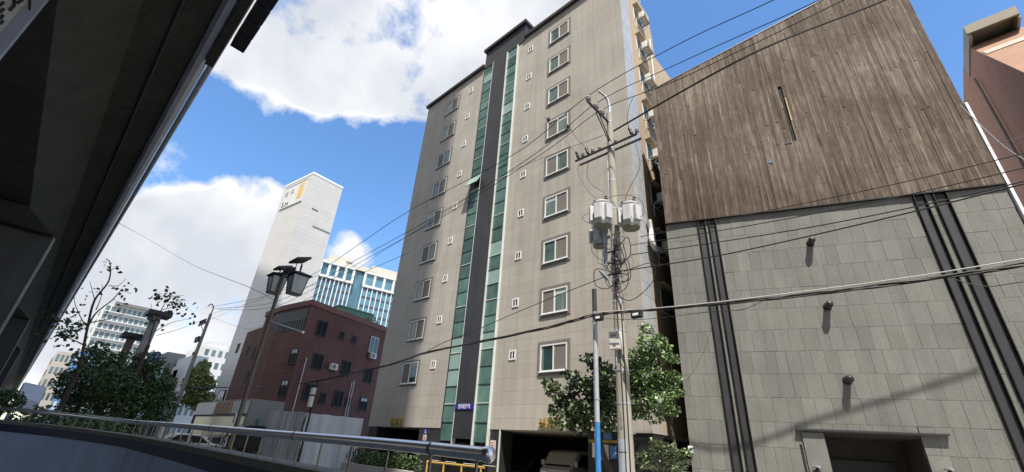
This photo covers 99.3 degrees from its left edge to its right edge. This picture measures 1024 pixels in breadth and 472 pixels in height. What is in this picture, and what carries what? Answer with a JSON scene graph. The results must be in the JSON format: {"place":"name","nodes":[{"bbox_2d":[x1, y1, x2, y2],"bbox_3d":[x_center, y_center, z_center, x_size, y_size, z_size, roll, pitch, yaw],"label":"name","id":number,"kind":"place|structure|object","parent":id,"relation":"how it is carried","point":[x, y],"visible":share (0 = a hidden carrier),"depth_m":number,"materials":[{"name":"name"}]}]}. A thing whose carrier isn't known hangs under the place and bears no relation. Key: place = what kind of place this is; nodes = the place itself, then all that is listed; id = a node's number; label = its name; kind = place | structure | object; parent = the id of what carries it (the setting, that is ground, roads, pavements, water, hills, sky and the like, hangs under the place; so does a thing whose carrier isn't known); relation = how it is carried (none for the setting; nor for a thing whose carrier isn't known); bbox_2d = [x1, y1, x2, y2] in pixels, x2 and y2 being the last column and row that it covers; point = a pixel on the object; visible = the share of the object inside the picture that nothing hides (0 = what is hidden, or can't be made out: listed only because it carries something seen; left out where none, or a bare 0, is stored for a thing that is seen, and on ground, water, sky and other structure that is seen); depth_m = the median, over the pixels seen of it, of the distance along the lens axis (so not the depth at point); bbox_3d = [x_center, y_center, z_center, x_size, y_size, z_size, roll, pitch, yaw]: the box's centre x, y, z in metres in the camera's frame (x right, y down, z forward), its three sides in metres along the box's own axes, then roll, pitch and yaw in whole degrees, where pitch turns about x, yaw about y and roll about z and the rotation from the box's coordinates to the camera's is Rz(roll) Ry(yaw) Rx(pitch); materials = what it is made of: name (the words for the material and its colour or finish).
{"place":"outdoors","nodes":[
{"label":"outdoors","id":0,"kind":"place"},
{"bbox_2d":[80,301,159,412],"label":"apartment slab","id":1,"kind":"structure","parent":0,"point":[133,319],"depth_m":152.49,"materials":[{"name":"white concrete"}]},
{"bbox_2d":[81,305,150,412],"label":"window","id":2,"kind":"structure","parent":1,"relation":"in","point":[125,320],"depth_m":152.26,"materials":[{"name":"glass"}]},
{"bbox_2d":[137,352,185,435],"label":"building","id":3,"kind":"structure","parent":0,"point":[172,359],"depth_m":86.31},
{"bbox_2d":[0,420,350,471],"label":"parapet wall","id":4,"kind":"structure","parent":0,"point":[31,447],"depth_m":7.36,"materials":[{"name":"blue paint"}]},
{"bbox_2d":[0,406,495,471],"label":"handrail","id":5,"kind":"object","parent":4,"relation":"on","point":[485,454],"visible":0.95,"depth_m":3.13,"materials":[{"name":"silver metal"}]},
{"bbox_2d":[146,355,210,436],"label":"building","id":6,"kind":"structure","parent":0,"point":[183,413],"depth_m":77.42,"materials":[{"name":"concrete"}]},
{"bbox_2d":[149,370,193,432],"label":"window","id":7,"kind":"structure","parent":6,"relation":"in","point":[175,371],"depth_m":76.43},
{"bbox_2d":[186,341,228,391],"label":"office building","id":8,"kind":"structure","parent":0,"point":[216,353],"depth_m":125.22,"materials":[{"name":"concrete"}]},
{"bbox_2d":[192,349,227,391],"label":"window","id":9,"kind":"structure","parent":8,"relation":"in","point":[207,350],"depth_m":124.73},
{"bbox_2d":[213,172,342,400],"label":"white tower","id":10,"kind":"structure","parent":0,"point":[303,221],"depth_m":101.88,"materials":[{"name":"concrete"}]},
{"bbox_2d":[225,299,386,461],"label":"maroon brick building","id":11,"kind":"structure","parent":0,"point":[347,342],"depth_m":39.76,"materials":[{"name":"red brick"}]},
{"bbox_2d":[301,383,315,400],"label":"window","id":12,"kind":"structure","parent":11,"relation":"in","point":[306,392],"depth_m":36.93,"materials":[{"name":"black glass"}]},
{"bbox_2d":[310,353,324,369],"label":"window","id":13,"kind":"structure","parent":11,"relation":"in","point":[317,361],"depth_m":38.25,"materials":[{"name":"black glass"}]},
{"bbox_2d":[314,319,328,337],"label":"window","id":14,"kind":"structure","parent":11,"relation":"in","point":[322,326],"depth_m":39.16,"materials":[{"name":"black glass"}]},
{"bbox_2d":[331,390,344,407],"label":"window","id":15,"kind":"structure","parent":11,"relation":"in","point":[338,395],"depth_m":39.58,"materials":[{"name":"black glass"}]},
{"bbox_2d":[333,304,374,319],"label":"green roof hut","id":16,"kind":"object","parent":11,"relation":"on","point":[360,313],"visible":0.29,"depth_m":46.30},
{"bbox_2d":[368,336,378,352],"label":"window","id":17,"kind":"structure","parent":11,"relation":"in","point":[374,341],"depth_m":44.42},
{"bbox_2d":[312,254,396,326],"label":"glass hotel","id":18,"kind":"structure","parent":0,"point":[371,291],"depth_m":168.03,"materials":[{"name":"blue glass"}]},
{"bbox_2d":[0,0,1023,418],"label":"sky","id":19,"kind":"structure","parent":0,"point":[340,91],"materials":[{"name":"blue"}]},
{"bbox_2d":[509,455,545,471],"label":"parked car","id":20,"kind":"object","parent":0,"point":[525,463],"visible":0.43,"depth_m":22.82,"materials":[{"name":"black paint"}]},
{"bbox_2d":[365,0,691,471],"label":"apartment building","id":21,"kind":"structure","parent":0,"point":[516,241],"depth_m":26.42,"materials":[{"name":"grey tile"}]},
{"bbox_2d":[399,359,420,385],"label":"window","id":22,"kind":"structure","parent":21,"relation":"in","point":[410,369],"depth_m":28.42,"materials":[{"name":"plastic"}]},
{"bbox_2d":[406,316,426,342],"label":"window","id":23,"kind":"structure","parent":21,"relation":"in","point":[416,330],"depth_m":29.69,"materials":[{"name":"plastic"}]},
{"bbox_2d":[413,277,432,302],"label":"window","id":24,"kind":"structure","parent":21,"relation":"in","point":[423,287],"depth_m":30.96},
{"bbox_2d":[419,240,438,265],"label":"window","id":25,"kind":"structure","parent":21,"relation":"in","point":[429,252],"depth_m":32.23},
{"bbox_2d":[425,207,443,231],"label":"window","id":26,"kind":"structure","parent":21,"relation":"in","point":[436,223],"depth_m":33.49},
{"bbox_2d":[430,176,447,199],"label":"window","id":27,"kind":"structure","parent":21,"relation":"in","point":[440,186],"depth_m":34.76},
{"bbox_2d":[435,146,452,170],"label":"window","id":28,"kind":"structure","parent":21,"relation":"in","point":[444,158],"depth_m":36.04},
{"bbox_2d":[440,119,456,142],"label":"window","id":29,"kind":"structure","parent":21,"relation":"in","point":[448,131],"depth_m":37.30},
{"bbox_2d":[444,94,460,117],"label":"window","id":30,"kind":"structure","parent":21,"relation":"in","point":[453,105],"depth_m":38.58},
{"bbox_2d":[441,441,487,471],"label":"entrance door","id":31,"kind":"structure","parent":21,"relation":"in","point":[448,468],"depth_m":22.96,"materials":[{"name":"glass"}]},
{"bbox_2d":[537,338,569,375],"bbox_3d":[2.003,5.869,21.036,1.980,1.640,0.160,-20,-35,39],"label":"window","id":32,"kind":"structure","parent":21,"relation":"in","point":[553,358],"depth_m":21.02,"materials":[{"name":"plastic"}]},
{"bbox_2d":[539,282,569,318],"bbox_3d":[2.177,3.307,22.307,1.980,1.640,0.160,-20,-35,39],"label":"window","id":33,"kind":"structure","parent":21,"relation":"in","point":[558,305],"depth_m":22.28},
{"bbox_2d":[541,232,570,267],"bbox_3d":[2.352,0.745,23.577,1.980,1.640,0.160,-20,-35,39],"label":"window","id":34,"kind":"structure","parent":21,"relation":"in","point":[556,249],"depth_m":23.53,"materials":[{"name":"plastic"}]},
{"bbox_2d":[542,186,570,221],"bbox_3d":[2.526,-1.817,24.847,1.980,1.640,0.160,-20,-35,39],"label":"window","id":35,"kind":"structure","parent":21,"relation":"in","point":[558,203],"depth_m":24.80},
{"bbox_2d":[544,146,570,179],"bbox_3d":[2.700,-4.379,26.117,1.980,1.640,0.160,-20,-35,39],"label":"window","id":36,"kind":"structure","parent":21,"relation":"in","point":[559,162],"depth_m":26.07,"materials":[{"name":"plastic"}]},
{"bbox_2d":[545,109,570,141],"bbox_3d":[2.875,-6.941,27.388,1.980,1.640,0.160,-20,-35,39],"label":"window","id":37,"kind":"structure","parent":21,"relation":"in","point":[561,124],"depth_m":27.36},
{"bbox_2d":[546,75,570,107],"bbox_3d":[3.049,-9.503,28.658,1.980,1.640,0.160,-20,-35,39],"label":"window","id":38,"kind":"structure","parent":21,"relation":"in","point":[562,89],"depth_m":28.62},
{"bbox_2d":[547,45,570,76],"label":"window","id":39,"kind":"structure","parent":21,"relation":"in","point":[562,58],"depth_m":29.89,"materials":[{"name":"plastic"}]},
{"bbox_2d":[548,16,570,47],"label":"window","id":40,"kind":"structure","parent":21,"relation":"in","point":[563,29],"depth_m":31.16,"materials":[{"name":"plastic"}]},
{"bbox_2d":[632,1,642,29],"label":"side window","id":41,"kind":"structure","parent":21,"relation":"in","point":[636,8],"depth_m":29.50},
{"bbox_2d":[635,30,647,60],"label":"side window","id":42,"kind":"structure","parent":21,"relation":"in","point":[640,38],"depth_m":28.24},
{"bbox_2d":[639,62,651,93],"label":"side window","id":43,"kind":"structure","parent":21,"relation":"in","point":[643,70],"depth_m":26.97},
{"bbox_2d":[638,40,653,59],"bbox_3d":[8.603,-11.801,27.940,0.580,1.461,1.070,-20,-35,39],"label":"air conditioner","id":44,"kind":"object","parent":21,"relation":"attached to","point":[646,48],"visible":1,"depth_m":27.96,"materials":[{"name":"grey metal"}]},
{"bbox_2d":[641,98,653,129],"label":"side window","id":45,"kind":"structure","parent":21,"relation":"in","point":[645,102],"depth_m":25.70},
{"bbox_2d":[642,72,656,95],"bbox_3d":[8.429,-9.239,26.669,0.580,1.461,1.070,-20,-35,39],"label":"air conditioner","id":46,"kind":"object","parent":21,"relation":"attached to","point":[650,81],"visible":0.95,"depth_m":26.69,"materials":[{"name":"grey metal"}]},
{"bbox_2d":[645,136,657,169],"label":"side window","id":47,"kind":"structure","parent":21,"relation":"in","point":[651,144],"depth_m":24.43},
{"bbox_2d":[646,219,663,252],"bbox_3d":[6.900,0.029,21.057,0.408,1.653,1.074,-20,-35,39],"label":"flexible duct","id":48,"kind":"object","parent":21,"relation":"attached to","point":[654,246],"visible":0.94,"depth_m":20.71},
{"bbox_2d":[649,179,662,213],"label":"side window","id":49,"kind":"structure","parent":21,"relation":"in","point":[656,188],"depth_m":23.17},
{"bbox_2d":[654,227,667,262],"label":"side window","id":50,"kind":"structure","parent":21,"relation":"in","point":[664,235],"depth_m":21.91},
{"bbox_2d":[659,281,673,317],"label":"side window","id":51,"kind":"structure","parent":21,"relation":"in","point":[665,295],"depth_m":20.68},
{"bbox_2d":[540,450,587,471],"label":"parked van","id":52,"kind":"object","parent":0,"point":[564,461],"visible":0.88,"depth_m":20.33,"materials":[{"name":"silver metal"}]},
{"bbox_2d":[765,136,1023,194],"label":"overhead wire","id":53,"kind":"object","parent":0,"point":[898,166],"visible":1,"depth_m":10.95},
{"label":"pavement","id":54,"kind":"structure","parent":0,"visible":0},
{"bbox_2d":[179,359,217,433],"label":"street tree","id":55,"kind":"object","parent":54,"relation":"on","point":[200,374],"visible":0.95,"depth_m":49.24,"materials":[{"name":"green plant"}]},
{"bbox_2d":[189,398,284,456],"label":"shop","id":56,"kind":"structure","parent":54,"relation":"on","point":[218,413],"depth_m":33.05,"materials":[{"name":"white paint"}]},
{"bbox_2d":[190,416,245,450],"bbox_3d":[-23.591,15.613,34.197,12.538,2.629,0.035,-20,-35,39],"label":"shop window","id":57,"kind":"structure","parent":56,"relation":"in","point":[209,420],"depth_m":34.62,"materials":[{"name":"glass"}]},
{"bbox_2d":[204,425,280,454],"bbox_3d":[-18.354,13.737,29.438,2.200,1.800,4.640,-20,-35,39],"label":"parked car","id":58,"kind":"object","parent":54,"relation":"on","point":[253,443],"visible":0.29,"depth_m":28.83,"materials":[{"name":"black paint"}]},
{"bbox_2d":[296,382,318,461],"bbox_3d":[-12.194,11.049,25.605,0.638,4.760,0.310,-20,-35,39],"label":"service post","id":59,"kind":"object","parent":54,"relation":"on","point":[311,399],"visible":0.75,"depth_m":25.80,"materials":[{"name":"grey metal"}]},
{"bbox_2d":[340,462,413,471],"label":"planter kerb","id":60,"kind":"structure","parent":54,"relation":"on","point":[353,467],"depth_m":24.53,"materials":[{"name":"stone"}]},
{"bbox_2d":[346,447,421,471],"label":"hedge","id":61,"kind":"object","parent":54,"relation":"on","point":[401,458],"visible":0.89,"depth_m":24.65,"materials":[{"name":"green plant"}]},
{"bbox_2d":[425,460,494,471],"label":"pipe barrier","id":62,"kind":"object","parent":54,"relation":"on","point":[455,464],"visible":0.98,"depth_m":18.01,"materials":[{"name":"metal"}]},
{"bbox_2d":[540,352,631,471],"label":"street tree","id":63,"kind":"object","parent":54,"relation":"on","point":[573,415],"visible":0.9,"depth_m":15.73,"materials":[{"name":"green plant"}]},
{"bbox_2d":[592,289,600,471],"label":"slim post","id":64,"kind":"object","parent":54,"relation":"on","point":[596,400],"visible":0.83,"depth_m":13.80,"materials":[{"name":"metal"}]},
{"bbox_2d":[192,262,1023,387],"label":"cable bundle","id":65,"kind":"object","parent":64,"relation":"attached to","point":[960,274],"visible":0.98,"depth_m":11.62,"materials":[{"name":"rubber"}]},
{"bbox_2d":[595,258,1023,312],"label":"overhead wire","id":66,"kind":"object","parent":65,"relation":"attached to","point":[828,288],"visible":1,"depth_m":10.33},
{"bbox_2d":[588,431,618,471],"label":"poster board","id":67,"kind":"object","parent":54,"relation":"on","point":[610,442],"visible":0.63,"depth_m":15.97,"materials":[{"name":"black plastic"}]},
{"bbox_2d":[575,90,641,471],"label":"utility pole","id":68,"kind":"object","parent":54,"relation":"on","point":[625,453],"visible":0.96,"depth_m":14.93,"materials":[{"name":"concrete"}]},
{"bbox_2d":[206,0,772,307],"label":"overhead wire","id":69,"kind":"object","parent":68,"relation":"attached to","point":[547,129],"visible":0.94,"depth_m":18.30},
{"bbox_2d":[211,0,819,308],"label":"overhead wire","id":70,"kind":"object","parent":68,"relation":"attached to","point":[566,128],"visible":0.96,"depth_m":18.37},
{"bbox_2d":[428,271,615,350],"bbox_3d":[-0.201,3.237,17.665,9.625,2.015,0.285,-17,-33,36],"label":"overhead wire","id":71,"kind":"object","parent":68,"relation":"attached to","point":[523,309],"visible":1,"depth_m":17.05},
{"bbox_2d":[217,0,843,309],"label":"overhead wire","id":72,"kind":"object","parent":68,"relation":"attached to","point":[573,130],"visible":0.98,"depth_m":18.66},
{"bbox_2d":[589,225,609,249],"bbox_3d":[3.379,-0.134,16.700,0.729,1.079,0.874,11,-27,-13],"label":"transformer","id":73,"kind":"object","parent":68,"relation":"attached to","point":[596,236],"visible":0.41,"depth_m":16.48,"materials":[{"name":"grey metal"}]},
{"bbox_2d":[589,195,612,229],"bbox_3d":[3.339,-0.916,16.269,0.903,1.210,0.843,-1,-27,10],"label":"transformer","id":74,"kind":"object","parent":68,"relation":"attached to","point":[600,214],"visible":1,"depth_m":15.95,"materials":[{"name":"grey metal"}]},
{"bbox_2d":[593,231,633,293],"bbox_3d":[3.570,0.972,15.502,1.593,2.272,0.400,-20,-35,39],"label":"cable tangle","id":75,"kind":"object","parent":68,"relation":"attached to","point":[620,263],"visible":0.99,"depth_m":15.39,"materials":[{"name":"black rubber"}]},
{"bbox_2d":[617,183,1023,271],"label":"overhead wire","id":76,"kind":"object","parent":75,"relation":"attached to","point":[839,228],"visible":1,"depth_m":10.89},
{"bbox_2d":[609,331,622,365],"bbox_3d":[3.390,3.666,14.177,0.380,1.090,0.208,-20,-35,39],"label":"meter cabinet","id":77,"kind":"object","parent":68,"relation":"attached to","point":[615,340],"visible":1,"depth_m":14.20,"materials":[{"name":"grey metal"}]},
{"bbox_2d":[617,197,641,231],"bbox_3d":[4.296,-0.820,16.015,0.844,1.210,0.918,0,-27,8],"label":"transformer","id":78,"kind":"object","parent":68,"relation":"attached to","point":[629,214],"visible":0.96,"depth_m":15.66,"materials":[{"name":"grey metal"}]},
{"bbox_2d":[613,0,886,131],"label":"overhead wire","id":79,"kind":"object","parent":68,"relation":"attached to","point":[781,40],"visible":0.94,"depth_m":15.22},
{"bbox_2d":[630,181,1023,254],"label":"overhead wire","id":80,"kind":"object","parent":68,"relation":"attached to","point":[844,220],"visible":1,"depth_m":11.01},
{"bbox_2d":[630,167,1023,245],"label":"overhead wire","id":81,"kind":"object","parent":68,"relation":"attached to","point":[844,207],"visible":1,"depth_m":11.16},
{"bbox_2d":[641,153,1023,236],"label":"overhead wire","id":82,"kind":"object","parent":68,"relation":"attached to","point":[846,194],"visible":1,"depth_m":11.34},
{"bbox_2d":[628,323,686,466],"bbox_3d":[4.777,6.115,15.053,2.630,6.300,1.886,-20,-35,39],"label":"street tree","id":83,"kind":"object","parent":54,"relation":"on","point":[658,380],"visible":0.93,"depth_m":15.34,"materials":[{"name":"green plant"}]},
{"bbox_2d":[634,437,695,471],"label":"broadleaf shrub","id":84,"kind":"object","parent":54,"relation":"on","point":[661,449],"visible":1,"depth_m":13.05,"materials":[{"name":"green plant"}]},
{"bbox_3d":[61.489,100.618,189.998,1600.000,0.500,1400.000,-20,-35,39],"label":"ground","id":85,"kind":"structure","parent":0,"visible":0},
{"bbox_2d":[0,346,21,388],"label":"bridge pier","id":86,"kind":"structure","parent":85,"relation":"on","point":[10,363],"depth_m":31.23,"materials":[{"name":"concrete"}]},
{"bbox_2d":[0,388,26,416],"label":"round shrub","id":87,"kind":"object","parent":85,"relation":"on","point":[16,402],"visible":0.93,"depth_m":10.12,"materials":[{"name":"green plant"}]},
{"bbox_2d":[0,306,30,373],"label":"bridge pier","id":88,"kind":"structure","parent":85,"relation":"on","point":[14,329],"depth_m":21.24,"materials":[{"name":"concrete"}]},
{"bbox_2d":[4,382,46,419],"bbox_3d":[-13.789,5.432,11.980,2.548,2.730,0.565,-20,-35,39],"label":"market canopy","id":89,"kind":"object","parent":85,"relation":"on","point":[33,393],"visible":0.63,"depth_m":12.28,"materials":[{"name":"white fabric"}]},
{"bbox_2d":[0,198,54,334],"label":"bridge pier","id":90,"kind":"structure","parent":85,"relation":"on","point":[27,240],"depth_m":11.25,"materials":[{"name":"concrete"}]},
{"bbox_2d":[0,0,253,401],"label":"elevated roadway","id":91,"kind":"structure","parent":90,"relation":"on","point":[94,94],"depth_m":9.12,"materials":[{"name":"concrete"}]},
{"bbox_2d":[0,0,48,59],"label":"sign board","id":92,"kind":"object","parent":91,"relation":"hanging from","point":[17,17],"visible":1,"depth_m":5.21,"materials":[{"name":"white metal"}]},
{"bbox_2d":[230,24,251,52],"bbox_3d":[-5.124,-3.759,8.278,0.400,0.300,0.240,-20,-35,39],"label":"floodlight","id":93,"kind":"object","parent":91,"relation":"attached to","point":[240,42],"visible":0.73,"depth_m":8.18,"materials":[{"name":"black metal"}]},
{"bbox_2d":[239,10,260,39],"bbox_3d":[-4.778,-3.881,7.984,0.400,0.300,0.240,-20,-35,39],"label":"floodlight","id":94,"kind":"object","parent":91,"relation":"attached to","point":[249,28],"visible":0.83,"depth_m":7.89,"materials":[{"name":"black metal"}]},
{"bbox_2d":[248,0,270,25],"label":"floodlight","id":95,"kind":"object","parent":91,"relation":"attached to","point":[259,13],"visible":0.83,"depth_m":7.60,"materials":[{"name":"black metal"}]},
{"bbox_2d":[21,351,74,421],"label":"building","id":96,"kind":"structure","parent":85,"relation":"on","point":[58,361],"depth_m":81.14,"materials":[{"name":"concrete"}]},
{"bbox_2d":[38,354,72,409],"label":"window","id":97,"kind":"structure","parent":96,"relation":"in","point":[58,355],"depth_m":81.04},
{"bbox_2d":[47,351,96,421],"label":"building","id":98,"kind":"structure","parent":85,"relation":"on","point":[54,402],"depth_m":79.58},
{"bbox_2d":[33,259,137,409],"bbox_3d":[-16.983,4.529,16.487,0.949,7.752,2.477,-20,-35,39],"label":"bare tree","id":99,"kind":"object","parent":85,"relation":"on","point":[81,363],"visible":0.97,"depth_m":16.85,"materials":[{"name":"brown plant"}]},
{"bbox_2d":[92,331,142,419],"bbox_3d":[-23.846,9.223,25.668,1.220,6.864,1.120,-20,-35,39],"label":"capped post","id":100,"kind":"object","parent":85,"relation":"on","point":[130,337],"visible":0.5,"depth_m":26.70,"materials":[{"name":"brown paint"}]},
{"bbox_2d":[111,309,172,417],"bbox_3d":[-21.985,8.347,25.024,1.300,8.086,1.200,-20,-35,39],"label":"capped post","id":101,"kind":"object","parent":85,"relation":"on","point":[146,335],"visible":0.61,"depth_m":26.12,"materials":[{"name":"black metal"}]},
{"bbox_2d":[252,410,304,460],"bbox_3d":[-15.616,13.400,28.959,5.118,3.312,0.160,-13,-31,31],"label":"hoarding","id":102,"kind":"object","parent":85,"relation":"on","point":[284,445],"visible":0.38,"depth_m":28.82,"materials":[{"name":"metal"}]},
{"bbox_2d":[295,413,362,467],"bbox_3d":[-11.828,13.345,28.197,3.702,3.196,0.160,13,-28,-18],"label":"hoarding","id":103,"kind":"object","parent":85,"relation":"on","point":[331,456],"visible":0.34,"depth_m":28.19,"materials":[{"name":"metal"}]},
{"bbox_2d":[651,0,1023,471],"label":"stone timber building","id":104,"kind":"structure","parent":85,"relation":"on","point":[934,369],"depth_m":16.52,"materials":[{"name":"grey stone"}]},
{"bbox_2d":[830,459,897,471],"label":"door","id":105,"kind":"structure","parent":104,"relation":"in","point":[837,465],"depth_m":15.11,"materials":[{"name":"black metal"}]},
{"bbox_2d":[963,6,1023,206],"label":"orange brick building","id":106,"kind":"structure","parent":85,"relation":"on","point":[993,70],"depth_m":22.97,"materials":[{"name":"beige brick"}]},
{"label":"road","id":107,"kind":"structure","parent":0,"visible":0},
{"bbox_2d":[161,304,213,437],"bbox_3d":[-29.855,12.446,39.873,2.500,12.763,0.567,-20,-35,39],"label":"utility pole","id":108,"kind":"object","parent":107,"relation":"on","point":[199,339],"visible":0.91,"depth_m":39.85,"materials":[{"name":"concrete"}]},
{"bbox_2d":[159,433,220,446],"bbox_3d":[-20.297,12.638,26.178,2.160,1.440,4.633,-20,-35,39],"label":"parked car","id":109,"kind":"object","parent":107,"relation":"on","point":[195,438],"visible":0.06,"depth_m":26.25,"materials":[{"name":"metal"}]},
{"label":"pavement","id":110,"kind":"structure","parent":0,"visible":0},
{"bbox_2d":[5,404,145,434],"bbox_3d":[-14.926,7.408,15.568,1.683,2.038,16.849,19,-30,-28],"label":"hedge","id":111,"kind":"object","parent":110,"relation":"on","point":[83,423],"visible":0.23,"depth_m":11.26,"materials":[{"name":"green plant"}]},
{"bbox_2d":[48,320,127,420],"bbox_3d":[-19.952,7.157,20.287,3.336,6.088,2.846,-6,-28,18],"label":"street tree","id":112,"kind":"object","parent":110,"relation":"on","point":[75,397],"visible":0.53,"depth_m":19.76,"materials":[{"name":"green plant"}]},
{"bbox_2d":[81,349,180,433],"bbox_3d":[-16.546,7.358,18.857,3.195,4.848,4.648,14,-28,-19],"label":"street tree","id":113,"kind":"object","parent":110,"relation":"on","point":[150,385],"visible":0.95,"depth_m":18.67,"materials":[{"name":"green plant"}]},
{"bbox_2d":[112,286,203,430],"bbox_3d":[-15.753,5.933,18.899,0.905,7.531,2.334,-20,-35,39],"label":"bare tree","id":114,"kind":"object","parent":110,"relation":"on","point":[145,351],"visible":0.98,"depth_m":19.64,"materials":[{"name":"brown plant"}]},
{"bbox_2d":[226,257,312,449],"bbox_3d":[-6.385,3.454,11.392,3.548,6.447,0.546,-20,-35,39],"label":"lantern post","id":115,"kind":"object","parent":110,"relation":"on","point":[296,281],"visible":0.99,"depth_m":12.35,"materials":[{"name":"metal"}]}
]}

